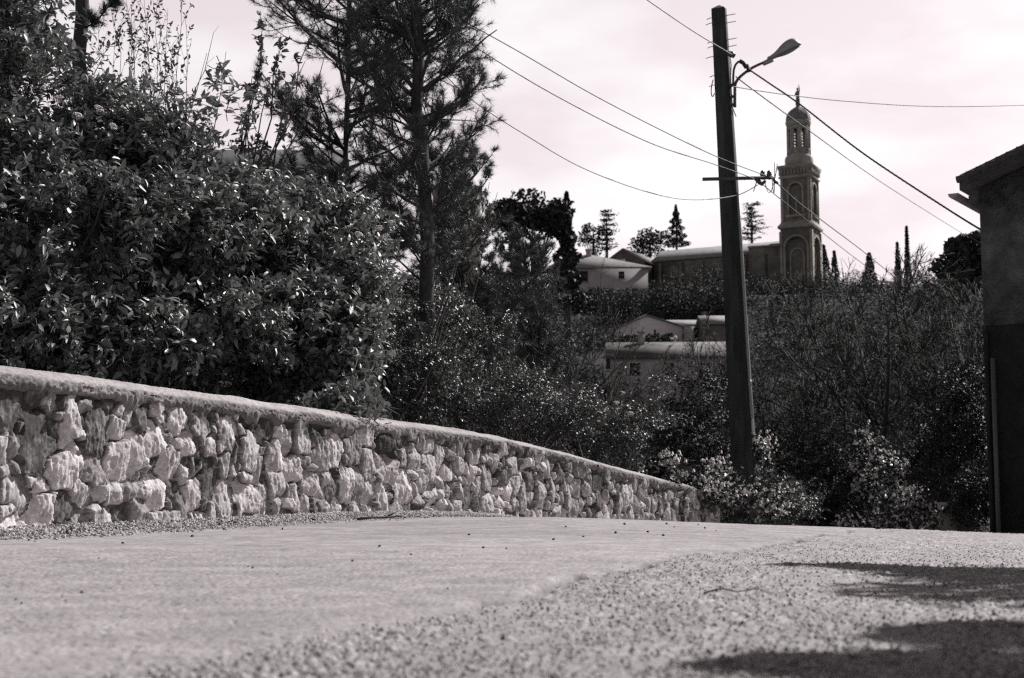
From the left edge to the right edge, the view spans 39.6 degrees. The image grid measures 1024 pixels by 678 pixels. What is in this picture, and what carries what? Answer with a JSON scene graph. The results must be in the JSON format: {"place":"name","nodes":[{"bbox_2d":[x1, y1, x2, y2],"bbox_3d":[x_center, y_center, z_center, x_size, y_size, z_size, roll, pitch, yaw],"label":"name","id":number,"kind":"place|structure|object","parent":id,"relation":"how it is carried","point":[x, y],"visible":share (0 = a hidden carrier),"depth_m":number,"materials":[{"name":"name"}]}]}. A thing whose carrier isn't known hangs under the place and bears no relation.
{"place":"outdoors","nodes":[
{"label":"outdoors","id":0,"kind":"place"},
{"bbox_2d":[0,517,1023,677],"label":"road","id":1,"kind":"structure","parent":0,"point":[180,596],"depth_m":3.28,"materials":[{"name":"grey asphalt"}]},
{"bbox_2d":[0,510,516,541],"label":"gravel","id":2,"kind":"structure","parent":1,"relation":"on","point":[294,517],"depth_m":8.41,"materials":[{"name":"grey gravel"}]},
{"bbox_2d":[0,366,719,535],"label":"stone wall","id":3,"kind":"structure","parent":1,"relation":"on","point":[78,449],"depth_m":9.18,"materials":[{"name":"stone"}]},
{"bbox_2d":[631,445,751,512],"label":"flowering shrub","id":4,"kind":"object","parent":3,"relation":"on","point":[712,484],"visible":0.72,"depth_m":18.21,"materials":[{"name":"grey plant"}]},
{"bbox_2d":[357,510,406,519],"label":"fallen twig","id":5,"kind":"object","parent":1,"relation":"on","point":[373,517],"visible":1,"depth_m":9.82,"materials":[{"name":"grey wood"}]},
{"bbox_2d":[703,588,771,593],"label":"fallen twig","id":6,"kind":"object","parent":1,"relation":"on","point":[733,590],"visible":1,"depth_m":3.30,"materials":[{"name":"grey wood"}]},
{"bbox_2d":[1,0,1023,291],"label":"sky","id":7,"kind":"structure","parent":0,"point":[631,55],"materials":[{"name":"white"}]},
{"bbox_2d":[47,293,987,524],"bbox_3d":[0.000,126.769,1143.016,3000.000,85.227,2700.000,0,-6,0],"label":"terrain","id":8,"kind":"structure","parent":0,"point":[600,357],"depth_m":151.39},
{"bbox_2d":[168,150,353,404],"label":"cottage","id":9,"kind":"structure","parent":8,"relation":"on","point":[229,155],"depth_m":33.88,"materials":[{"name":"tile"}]},
{"bbox_2d":[431,185,483,317],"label":"tree","id":10,"kind":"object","parent":8,"relation":"on","point":[479,214],"depth_m":96.30,"materials":[{"name":"plant"}]},
{"bbox_2d":[485,188,575,410],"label":"umbrella pine","id":11,"kind":"object","parent":8,"relation":"on","point":[551,217],"visible":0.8,"depth_m":120.37,"materials":[{"name":"black plant"}]},
{"bbox_2d":[548,190,591,394],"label":"cypress tree","id":12,"kind":"object","parent":8,"relation":"on","point":[568,254],"visible":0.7,"depth_m":121.69,"materials":[{"name":"black plant"}]},
{"bbox_2d":[576,222,605,255],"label":"round tree","id":13,"kind":"object","parent":8,"relation":"on","point":[585,231],"visible":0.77,"depth_m":210.37,"materials":[{"name":"black plant"}]},
{"bbox_2d":[548,249,651,293],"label":"hipped house","id":14,"kind":"structure","parent":8,"relation":"on","point":[622,274],"depth_m":185.85,"materials":[{"name":"paint"}]},
{"bbox_2d":[574,271,588,281],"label":"window","id":15,"kind":"structure","parent":14,"relation":"in","point":[585,279],"depth_m":185.78,"materials":[{"name":"black glass"}]},
{"bbox_2d":[618,271,624,279],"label":"window","id":16,"kind":"structure","parent":14,"relation":"in","point":[621,273],"depth_m":185.83,"materials":[{"name":"black glass"}]},
{"bbox_2d":[590,209,619,257],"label":"conifer","id":17,"kind":"object","parent":8,"relation":"on","point":[606,244],"visible":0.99,"depth_m":208.37,"materials":[{"name":"black plant"}]},
{"bbox_2d":[618,332,673,341],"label":"hedge","id":18,"kind":"object","parent":8,"relation":"on","point":[665,337],"visible":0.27,"depth_m":143.49,"materials":[{"name":"black plant"}]},
{"bbox_2d":[627,227,669,257],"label":"round tree","id":19,"kind":"object","parent":8,"relation":"on","point":[652,237],"visible":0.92,"depth_m":253.71,"materials":[{"name":"black plant"}]},
{"bbox_2d":[612,312,705,341],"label":"white house","id":20,"kind":"structure","parent":8,"relation":"on","point":[682,330],"depth_m":150.96,"materials":[{"name":"paint"}]},
{"bbox_2d":[694,328,697,337],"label":"window","id":21,"kind":"structure","parent":20,"relation":"in","point":[695,329],"depth_m":152.07,"materials":[{"name":"black glass"}]},
{"bbox_2d":[605,331,728,415],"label":"long house","id":22,"kind":"structure","parent":8,"relation":"on","point":[647,355],"depth_m":118.59,"materials":[{"name":"grey paint"}]},
{"bbox_2d":[629,363,639,375],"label":"window","id":23,"kind":"structure","parent":22,"relation":"in","point":[632,372],"depth_m":118.58,"materials":[{"name":"black glass"}]},
{"bbox_2d":[663,363,673,374],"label":"window","id":24,"kind":"structure","parent":22,"relation":"in","point":[672,366],"depth_m":118.38,"materials":[{"name":"black glass"}]},
{"bbox_2d":[663,204,690,249],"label":"spruce tree","id":25,"kind":"object","parent":8,"relation":"on","point":[675,240],"visible":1,"depth_m":248.84,"materials":[{"name":"black plant"}]},
{"bbox_2d":[374,260,985,528],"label":"woodland","id":26,"kind":"object","parent":8,"relation":"on","point":[662,300],"visible":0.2,"depth_m":165.24,"materials":[{"name":"plant"}]},
{"bbox_2d":[638,365,730,474],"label":"dark shrub","id":27,"kind":"object","parent":8,"relation":"on","point":[691,435],"visible":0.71,"depth_m":23.00,"materials":[{"name":"black plant"}]},
{"bbox_2d":[695,316,725,341],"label":"tiled outbuilding","id":28,"kind":"structure","parent":8,"relation":"on","point":[716,324],"depth_m":146.93,"materials":[{"name":"paint"}]},
{"bbox_2d":[610,84,822,290],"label":"church","id":29,"kind":"structure","parent":8,"relation":"on","point":[797,246],"depth_m":222.63,"materials":[{"name":"stone"}]},
{"bbox_2d":[671,266,677,279],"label":"window","id":30,"kind":"structure","parent":29,"relation":"in","point":[674,269],"depth_m":230.08,"materials":[{"name":"black glass"}]},
{"bbox_2d":[712,263,718,275],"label":"window","id":31,"kind":"structure","parent":29,"relation":"in","point":[714,264],"depth_m":226.74,"materials":[{"name":"grey glass"}]},
{"bbox_2d":[705,429,802,524],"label":"flowering shrub","id":32,"kind":"object","parent":8,"relation":"on","point":[759,500],"visible":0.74,"depth_m":19.45,"materials":[{"name":"grey plant"}]},
{"bbox_2d":[741,201,771,243],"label":"cedar tree","id":33,"kind":"object","parent":8,"relation":"on","point":[751,221],"visible":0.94,"depth_m":253.25,"materials":[{"name":"black plant"}]},
{"bbox_2d":[642,321,873,517],"bbox_3d":[6.124,2.973,35.962,5.750,7.576,7.491,-2,-6,20],"label":"bare tree","id":34,"kind":"object","parent":8,"relation":"on","point":[803,396],"visible":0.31,"depth_m":34.92,"materials":[{"name":"grey plant"}]},
{"bbox_2d":[773,480,808,525],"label":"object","id":35,"kind":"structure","parent":8,"relation":"on","point":[796,482],"depth_m":30.59,"materials":[{"name":"plant"}]},
{"bbox_2d":[758,463,831,525],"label":"flowering shrub","id":36,"kind":"object","parent":8,"relation":"on","point":[804,509],"visible":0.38,"depth_m":24.78,"materials":[{"name":"grey plant"}]},
{"bbox_2d":[676,272,978,526],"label":"bare tree","id":37,"kind":"object","parent":8,"relation":"on","point":[758,369],"visible":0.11,"depth_m":46.35,"materials":[{"name":"grey plant"}]},
{"bbox_2d":[822,244,833,292],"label":"evergreen tree","id":38,"kind":"object","parent":8,"relation":"on","point":[825,260],"visible":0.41,"depth_m":228.06,"materials":[{"name":"black plant"}]},
{"bbox_2d":[831,250,839,293],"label":"evergreen tree","id":39,"kind":"object","parent":8,"relation":"on","point":[834,270],"visible":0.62,"depth_m":228.24,"materials":[{"name":"black plant"}]},
{"bbox_2d":[790,441,889,527],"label":"dark shrub","id":40,"kind":"object","parent":8,"relation":"on","point":[830,482],"visible":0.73,"depth_m":28.25,"materials":[{"name":"black plant"}]},
{"bbox_2d":[710,260,987,529],"bbox_3d":[7.964,2.088,34.048,7.339,8.454,7.964,-6,-8,44],"label":"bare tree","id":41,"kind":"object","parent":8,"relation":"on","point":[847,382],"visible":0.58,"depth_m":33.84,"materials":[{"name":"grey plant"}]},
{"bbox_2d":[862,252,877,288],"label":"evergreen tree","id":42,"kind":"object","parent":8,"relation":"on","point":[869,259],"visible":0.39,"depth_m":206.81,"materials":[{"name":"black plant"}]},
{"bbox_2d":[771,253,986,515],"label":"bare tree","id":43,"kind":"object","parent":8,"relation":"on","point":[975,331],"visible":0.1,"depth_m":49.29,"materials":[{"name":"grey plant"}]},
{"bbox_2d":[831,485,940,529],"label":"shrub","id":44,"kind":"object","parent":8,"relation":"on","point":[918,509],"visible":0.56,"depth_m":22.95,"materials":[{"name":"grey plant"}]},
{"bbox_2d":[785,257,987,527],"bbox_3d":[11.690,2.012,38.088,8.402,10.366,9.975,0,-6,0],"label":"bare tree","id":45,"kind":"object","parent":8,"relation":"on","point":[891,426],"visible":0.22,"depth_m":39.37,"materials":[{"name":"grey plant"}]},
{"bbox_2d":[790,238,988,529],"bbox_3d":[10.996,1.690,32.707,8.367,8.704,7.075,0,-6,0],"label":"bare tree","id":46,"kind":"object","parent":8,"relation":"on","point":[936,322],"visible":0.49,"depth_m":32.30,"materials":[{"name":"grey plant"}]},
{"bbox_2d":[843,420,939,528],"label":"flowering shrub","id":47,"kind":"object","parent":8,"relation":"on","point":[864,472],"visible":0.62,"depth_m":27.10,"materials":[{"name":"grey plant"}]},
{"bbox_2d":[894,241,901,291],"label":"cypress tree","id":48,"kind":"object","parent":8,"relation":"on","point":[896,261],"visible":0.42,"depth_m":217.21,"materials":[{"name":"black plant"}]},
{"bbox_2d":[904,225,911,286],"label":"cypress tree","id":49,"kind":"object","parent":8,"relation":"on","point":[907,249],"visible":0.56,"depth_m":217.43,"materials":[{"name":"black plant"}]},
{"bbox_2d":[900,362,989,531],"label":"dark shrub","id":50,"kind":"object","parent":8,"relation":"on","point":[956,481],"visible":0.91,"depth_m":23.65,"materials":[{"name":"black plant"}]},
{"bbox_2d":[927,230,982,305],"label":"umbrella pine","id":51,"kind":"object","parent":8,"relation":"on","point":[963,246],"visible":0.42,"depth_m":61.89,"materials":[{"name":"black plant"}]},
{"bbox_2d":[937,502,989,531],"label":"garden wall","id":52,"kind":"structure","parent":8,"relation":"on","point":[945,526],"depth_m":21.90,"materials":[{"name":"stone"}]},
{"bbox_2d":[948,144,1023,532],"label":"house","id":53,"kind":"structure","parent":8,"relation":"on","point":[993,188],"depth_m":16.96,"materials":[{"name":"paint"}]},
{"bbox_2d":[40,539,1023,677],"bbox_3d":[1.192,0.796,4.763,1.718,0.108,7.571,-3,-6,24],"label":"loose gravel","id":54,"kind":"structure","parent":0,"point":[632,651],"depth_m":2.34,"materials":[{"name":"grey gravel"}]},
{"bbox_2d":[678,413,859,523],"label":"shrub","id":55,"kind":"object","parent":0,"point":[771,474],"visible":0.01,"depth_m":41.76,"materials":[{"name":"grey plant"}]},
{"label":"bank","id":56,"kind":"structure","parent":0,"visible":0},
{"bbox_2d":[38,0,127,286],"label":"pine tree","id":57,"kind":"object","parent":56,"relation":"on","point":[82,7],"visible":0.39,"depth_m":13.81,"materials":[{"name":"black plant"}]},
{"bbox_2d":[0,0,212,382],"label":"evergreen shrub","id":58,"kind":"object","parent":56,"relation":"on","point":[39,315],"visible":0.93,"depth_m":10.54,"materials":[{"name":"black plant"}]},
{"bbox_2d":[0,72,222,291],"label":"evergreen shrub","id":59,"kind":"object","parent":56,"relation":"on","point":[34,118],"visible":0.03,"depth_m":14.35,"materials":[{"name":"black plant"}]},
{"bbox_2d":[88,0,195,385],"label":"sapling","id":60,"kind":"object","parent":56,"relation":"on","point":[167,65],"visible":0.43,"depth_m":12.95,"materials":[{"name":"grey plant"}]},
{"bbox_2d":[147,25,225,385],"bbox_3d":[-3.112,-1.114,12.976,0.932,3.638,0.280,-1,-6,8],"label":"sapling","id":61,"kind":"object","parent":56,"relation":"on","point":[197,88],"visible":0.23,"depth_m":13.10,"materials":[{"name":"grey plant"}]},
{"bbox_2d":[47,55,334,394],"bbox_3d":[-2.491,-0.850,11.329,2.198,3.010,2.468,1,-6,-13],"label":"evergreen shrub","id":62,"kind":"object","parent":56,"relation":"on","point":[199,219],"visible":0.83,"depth_m":10.95,"materials":[{"name":"grey plant"}]},
{"bbox_2d":[110,158,400,398],"bbox_3d":[-2.394,-0.460,13.686,3.268,2.688,1.741,5,-8,-41],"label":"evergreen shrub","id":63,"kind":"object","parent":56,"relation":"on","point":[225,390],"depth_m":13.85,"materials":[{"name":"black plant"}]},
{"bbox_2d":[189,11,335,393],"bbox_3d":[-2.433,-1.160,13.380,1.514,3.924,0.494,0,-6,0],"label":"leaning sapling","id":64,"kind":"object","parent":56,"relation":"on","point":[242,148],"visible":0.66,"depth_m":13.45,"materials":[{"name":"grey plant"}]},
{"bbox_2d":[188,163,413,429],"bbox_3d":[-1.805,-0.338,12.102,1.959,2.562,3.133,0,-6,0],"label":"evergreen shrub","id":65,"kind":"object","parent":56,"relation":"on","point":[334,368],"visible":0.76,"depth_m":11.61,"materials":[{"name":"grey plant"}]},
{"bbox_2d":[248,0,496,270],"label":"pine tree","id":66,"kind":"object","parent":56,"relation":"on","point":[329,143],"visible":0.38,"depth_m":16.55,"materials":[{"name":"black plant"}]},
{"bbox_2d":[307,0,506,402],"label":"pine tree","id":67,"kind":"object","parent":56,"relation":"on","point":[422,160],"visible":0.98,"depth_m":15.21,"materials":[{"name":"black plant"}]},
{"bbox_2d":[367,250,517,425],"bbox_3d":[-0.952,0.063,14.790,2.026,2.238,2.566,0,-6,0],"label":"thicket shrub","id":68,"kind":"object","parent":56,"relation":"on","point":[412,340],"visible":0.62,"depth_m":14.54,"materials":[{"name":"grey plant"}]},
{"bbox_2d":[393,182,497,424],"bbox_3d":[-0.703,-0.243,14.134,1.123,2.663,0.286,0,-6,-4],"label":"leaning sapling","id":69,"kind":"object","parent":56,"relation":"on","point":[459,252],"visible":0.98,"depth_m":14.14,"materials":[{"name":"grey plant"}]},
{"bbox_2d":[388,143,538,428],"bbox_3d":[-0.620,-0.682,17.595,1.972,3.708,1.837,0,-6,0],"label":"young pine","id":70,"kind":"object","parent":56,"relation":"on","point":[486,289],"visible":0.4,"depth_m":17.57,"materials":[{"name":"grey plant"}]},
{"bbox_2d":[385,317,598,433],"bbox_3d":[-0.583,0.686,16.575,2.529,1.792,2.540,2,-6,-18],"label":"bare bush","id":71,"kind":"object","parent":56,"relation":"on","point":[484,425],"visible":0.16,"depth_m":16.14,"materials":[{"name":"grey plant"}]},
{"bbox_2d":[420,305,618,450],"bbox_3d":[0.054,0.505,15.992,2.349,1.947,2.454,0,-6,0],"label":"thicket shrub","id":72,"kind":"object","parent":56,"relation":"on","point":[515,382],"visible":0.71,"depth_m":15.99,"materials":[{"name":"grey plant"}]},
{"bbox_2d":[479,219,591,440],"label":"young pine","id":73,"kind":"object","parent":56,"relation":"on","point":[553,351],"visible":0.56,"depth_m":19.40,"materials":[{"name":"grey plant"}]},
{"bbox_2d":[451,356,619,449],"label":"bare bush","id":74,"kind":"object","parent":56,"relation":"on","point":[545,442],"visible":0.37,"depth_m":16.50,"materials":[{"name":"grey plant"}]},
{"bbox_2d":[406,249,678,452],"bbox_3d":[0.338,0.337,19.226,4.037,3.267,3.619,0,-6,0],"label":"bare bush","id":75,"kind":"object","parent":56,"relation":"on","point":[585,367],"visible":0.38,"depth_m":19.43,"materials":[{"name":"grey plant"}]},
{"bbox_2d":[482,323,707,460],"bbox_3d":[0.617,0.919,18.451,3.111,2.193,3.053,-4,-7,35],"label":"bare bush","id":76,"kind":"object","parent":56,"relation":"on","point":[607,400],"visible":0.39,"depth_m":18.20,"materials":[{"name":"grey plant"}]},
{"bbox_2d":[554,363,678,470],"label":"thicket shrub","id":77,"kind":"object","parent":56,"relation":"on","point":[630,417],"visible":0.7,"depth_m":17.92,"materials":[{"name":"grey plant"}]},
{"bbox_2d":[553,414,774,522],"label":"bare bush","id":78,"kind":"object","parent":56,"relation":"on","point":[634,463],"visible":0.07,"depth_m":23.44,"materials":[{"name":"grey plant"}]},
{"bbox_2d":[702,5,777,524],"bbox_3d":[3.317,-0.990,20.667,1.103,7.999,0.484,0,-6,0],"label":"utility pole","id":79,"kind":"object","parent":56,"relation":"on","point":[741,413],"visible":0.97,"depth_m":20.63,"materials":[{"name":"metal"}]},
{"bbox_2d":[394,15,757,199],"bbox_3d":[1.120,-2.965,18.363,6.597,2.087,0.694,5,-8,-38],"label":"overhead cable","id":80,"kind":"object","parent":79,"relation":"attached to","point":[593,172],"visible":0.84,"depth_m":17.85,"materials":[{"name":"black rubber"}]},
{"bbox_2d":[429,13,755,179],"bbox_3d":[0.891,-3.443,18.279,7.059,1.798,0.698,4,-7,-36],"label":"overhead cable","id":81,"kind":"object","parent":79,"relation":"attached to","point":[609,123],"visible":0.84,"depth_m":18.05,"materials":[{"name":"black rubber"}]},
{"bbox_2d":[474,27,773,178],"bbox_3d":[1.067,-3.443,18.340,7.110,1.786,0.543,4,-7,-36],"label":"overhead cable","id":82,"kind":"object","parent":79,"relation":"attached to","point":[617,107],"visible":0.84,"depth_m":18.30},
{"bbox_2d":[647,0,731,54],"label":"overhead cable","id":83,"kind":"object","parent":79,"relation":"attached to","point":[688,27],"visible":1,"depth_m":19.57,"materials":[{"name":"black rubber"}]},
{"bbox_2d":[731,38,801,107],"bbox_3d":[3.735,-3.926,20.970,1.087,1.039,0.280,0,-6,0],"label":"street lamp","id":84,"kind":"object","parent":79,"relation":"attached to","point":[788,46],"visible":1,"depth_m":20.92,"materials":[{"name":"metal"}]},
{"bbox_2d":[736,76,968,237],"bbox_3d":[10.910,-4.018,39.902,0.390,4.283,40.698,-2,-6,22],"label":"overhead cable","id":85,"kind":"object","parent":84,"relation":"attached to","point":[835,149],"visible":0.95,"depth_m":29.24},
{"bbox_2d":[750,70,979,229],"bbox_3d":[4.567,-2.631,19.053,0.135,3.041,4.066,4,-7,-33],"label":"overhead cable","id":86,"kind":"object","parent":84,"relation":"attached to","point":[886,169],"visible":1,"depth_m":18.81,"materials":[{"name":"black rubber"}]},
{"bbox_2d":[760,182,887,281],"bbox_3d":[7.199,-1.843,30.477,0.140,1.244,21.118,-2,-6,20],"label":"overhead cable","id":87,"kind":"object","parent":79,"relation":"attached to","point":[816,227],"visible":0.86,"depth_m":25.86,"materials":[{"name":"black rubber"}]},
{"bbox_2d":[775,181,899,281],"bbox_3d":[7.378,-1.937,30.483,0.125,1.412,21.084,-2,-6,20],"label":"overhead cable","id":88,"kind":"object","parent":79,"relation":"attached to","point":[829,225],"visible":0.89,"depth_m":26.57,"materials":[{"name":"black rubber"}]},
{"bbox_2d":[731,86,1022,106],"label":"overhead cable","id":89,"kind":"object","parent":79,"relation":"attached to","point":[874,103],"visible":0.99,"depth_m":24.22,"materials":[{"name":"black rubber"}]}
]}

